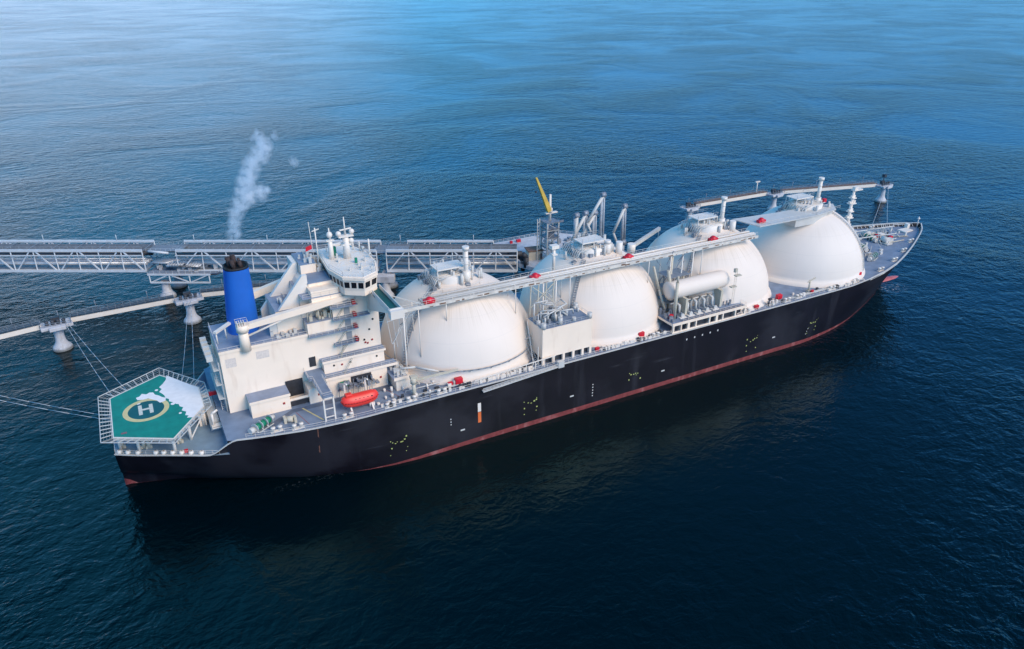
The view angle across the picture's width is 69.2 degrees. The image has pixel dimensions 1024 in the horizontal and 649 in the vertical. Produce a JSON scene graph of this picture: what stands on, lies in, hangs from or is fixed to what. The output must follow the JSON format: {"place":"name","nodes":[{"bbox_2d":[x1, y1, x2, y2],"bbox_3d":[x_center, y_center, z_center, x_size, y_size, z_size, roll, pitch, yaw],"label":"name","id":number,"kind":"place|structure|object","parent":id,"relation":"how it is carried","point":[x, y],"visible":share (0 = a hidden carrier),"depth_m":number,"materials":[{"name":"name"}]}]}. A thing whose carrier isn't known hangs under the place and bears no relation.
{"place":"outdoors","nodes":[
{"label":"outdoors","id":0,"kind":"place"},
{"bbox_2d":[0,0,1023,648],"bbox_3d":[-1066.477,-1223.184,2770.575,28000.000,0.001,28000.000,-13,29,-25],"label":"water","id":1,"kind":"structure","parent":0,"point":[854,480],"depth_m":258.13,"materials":[{"name":"blue liquid"}]},
{"bbox_2d":[39,310,73,351],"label":"mooring dolphin","id":2,"kind":"object","parent":1,"relation":"in","point":[56,325],"visible":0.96,"depth_m":240.04,"materials":[{"name":"concrete"}]},
{"bbox_2d":[0,318,40,338],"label":"dolphin walkway","id":3,"kind":"structure","parent":2,"relation":"on","point":[12,331],"depth_m":234.11,"materials":[{"name":"white paint"}]},
{"bbox_2d":[66,325,112,396],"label":"mooring line","id":4,"kind":"object","parent":2,"relation":"attached to","point":[89,362],"visible":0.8,"depth_m":214.19,"materials":[{"name":"fabric"}]},
{"bbox_2d":[69,325,121,384],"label":"mooring line","id":5,"kind":"object","parent":2,"relation":"attached to","point":[96,357],"visible":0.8,"depth_m":216.43,"materials":[{"name":"fabric"}]},
{"bbox_2d":[69,291,173,321],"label":"dolphin walkway","id":6,"kind":"structure","parent":2,"relation":"on","point":[115,309],"depth_m":248.99,"materials":[{"name":"white paint"}]},
{"bbox_2d":[147,258,224,297],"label":"trestle pier","id":7,"kind":"structure","parent":1,"relation":"in","point":[164,267],"depth_m":277.29,"materials":[{"name":"concrete"}]},
{"bbox_2d":[0,235,157,271],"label":"trestle span","id":8,"kind":"object","parent":7,"relation":"on","point":[73,264],"visible":0.98,"depth_m":278.38,"materials":[{"name":"paint"}]},
{"bbox_2d":[173,235,382,271],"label":"trestle span","id":9,"kind":"object","parent":7,"relation":"on","point":[261,264],"visible":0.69,"depth_m":278.38,"materials":[{"name":"paint"}]},
{"bbox_2d":[145,242,187,253],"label":"trestle gangway","id":10,"kind":"object","parent":9,"relation":"attached to","point":[164,249],"visible":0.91,"depth_m":280.69,"materials":[{"name":"paint"}]},
{"bbox_2d":[173,286,203,324],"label":"mooring dolphin","id":11,"kind":"object","parent":1,"relation":"in","point":[194,298],"visible":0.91,"depth_m":258.19,"materials":[{"name":"concrete"}]},
{"bbox_2d":[181,301,187,379],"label":"mooring line","id":12,"kind":"object","parent":11,"relation":"attached to","point":[185,342],"visible":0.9,"depth_m":222.47,"materials":[{"name":"fabric"}]},
{"bbox_2d":[190,300,193,367],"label":"mooring line","id":13,"kind":"object","parent":11,"relation":"attached to","point":[192,337],"visible":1,"depth_m":228.17,"materials":[{"name":"fabric"}]},
{"bbox_2d":[199,274,279,296],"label":"dolphin walkway","id":14,"kind":"structure","parent":11,"relation":"on","point":[209,291],"depth_m":261.96,"materials":[{"name":"white paint"}]},
{"bbox_2d":[377,264,397,297],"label":"trestle pier","id":15,"kind":"structure","parent":1,"relation":"in","point":[387,280],"depth_m":277.93,"materials":[{"name":"concrete"}]},
{"bbox_2d":[98,177,922,484],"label":"gas carrier","id":16,"kind":"object","parent":1,"relation":"on","point":[444,357],"visible":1,"depth_m":193.03,"materials":[{"name":"black paint"}]},
{"bbox_2d":[0,400,106,419],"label":"mooring line","id":17,"kind":"object","parent":16,"relation":"attached to","point":[53,410],"visible":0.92,"depth_m":187.69,"materials":[{"name":"fabric"}]},
{"bbox_2d":[0,395,110,416],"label":"mooring line","id":18,"kind":"object","parent":16,"relation":"attached to","point":[55,406],"visible":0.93,"depth_m":190.03,"materials":[{"name":"fabric"}]},
{"bbox_2d":[341,382,378,407],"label":"lifeboat","id":19,"kind":"object","parent":16,"relation":"hanging from","point":[357,399],"visible":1,"depth_m":177.60,"materials":[{"name":"red plastic"}]},
{"bbox_2d":[494,230,627,277],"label":"loading platform","id":20,"kind":"structure","parent":1,"relation":"in","point":[524,262],"depth_m":297.12,"materials":[{"name":"concrete"}]},
{"bbox_2d":[385,235,517,271],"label":"trestle span","id":21,"kind":"object","parent":20,"relation":"on","point":[486,264],"visible":0.84,"depth_m":278.12,"materials":[{"name":"paint"}]},
{"bbox_2d":[372,242,409,253],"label":"trestle gangway","id":22,"kind":"object","parent":21,"relation":"attached to","point":[381,249],"visible":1,"depth_m":281.68,"materials":[{"name":"paint"}]},
{"bbox_2d":[524,246,543,260],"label":"control hut","id":23,"kind":"object","parent":20,"relation":"on","point":[531,252],"visible":0.91,"depth_m":281.63,"materials":[{"name":"beige paint"}]},
{"bbox_2d":[536,216,563,259],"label":"gangway tower","id":24,"kind":"structure","parent":20,"relation":"on","point":[548,227],"depth_m":277.76,"materials":[{"name":"grey metal"}]},
{"bbox_2d":[535,177,557,220],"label":"jetty crane","id":25,"kind":"object","parent":24,"relation":"on","point":[548,208],"visible":0.97,"depth_m":272.29,"materials":[{"name":"yellow paint"}]},
{"bbox_2d":[573,212,579,237],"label":"cargo loader","id":26,"kind":"object","parent":20,"relation":"on","point":[576,216],"visible":0.43,"depth_m":262.82,"materials":[{"name":"grey metal"}]},
{"bbox_2d":[571,210,588,240],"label":"cargo loader","id":27,"kind":"object","parent":20,"relation":"on","point":[585,214],"visible":0.42,"depth_m":263.87,"materials":[{"name":"grey metal"}]},
{"bbox_2d":[580,210,597,236],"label":"cargo loader","id":28,"kind":"object","parent":20,"relation":"on","point":[593,220],"visible":0.38,"depth_m":266.19,"materials":[{"name":"grey metal"}]},
{"bbox_2d":[586,192,606,237],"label":"cargo loader","id":29,"kind":"object","parent":20,"relation":"on","point":[601,201],"visible":0.55,"depth_m":265.33,"materials":[{"name":"grey metal"}]},
{"bbox_2d":[612,203,627,250],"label":"cargo loader","id":30,"kind":"object","parent":20,"relation":"on","point":[622,215],"visible":0.66,"depth_m":272.23,"materials":[{"name":"grey metal"}]},
{"bbox_2d":[679,202,700,222],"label":"mooring dolphin","id":31,"kind":"object","parent":1,"relation":"in","point":[687,207],"visible":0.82,"depth_m":353.46,"materials":[{"name":"concrete"}]},
{"bbox_2d":[766,188,784,210],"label":"mooring dolphin","id":32,"kind":"object","parent":1,"relation":"in","point":[774,194],"visible":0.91,"depth_m":375.39,"materials":[{"name":"concrete"}]},
{"bbox_2d":[693,186,767,206],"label":"dolphin walkway","id":33,"kind":"structure","parent":32,"relation":"on","point":[758,193],"depth_m":365.89,"materials":[{"name":"white paint"}]},
{"bbox_2d":[874,179,893,202],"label":"mooring dolphin","id":34,"kind":"object","parent":1,"relation":"in","point":[882,184],"visible":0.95,"depth_m":390.09,"materials":[{"name":"concrete"}]},
{"bbox_2d":[780,177,876,193],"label":"dolphin walkway","id":35,"kind":"structure","parent":34,"relation":"on","point":[833,186],"depth_m":382.89,"materials":[{"name":"white paint"}]}
]}

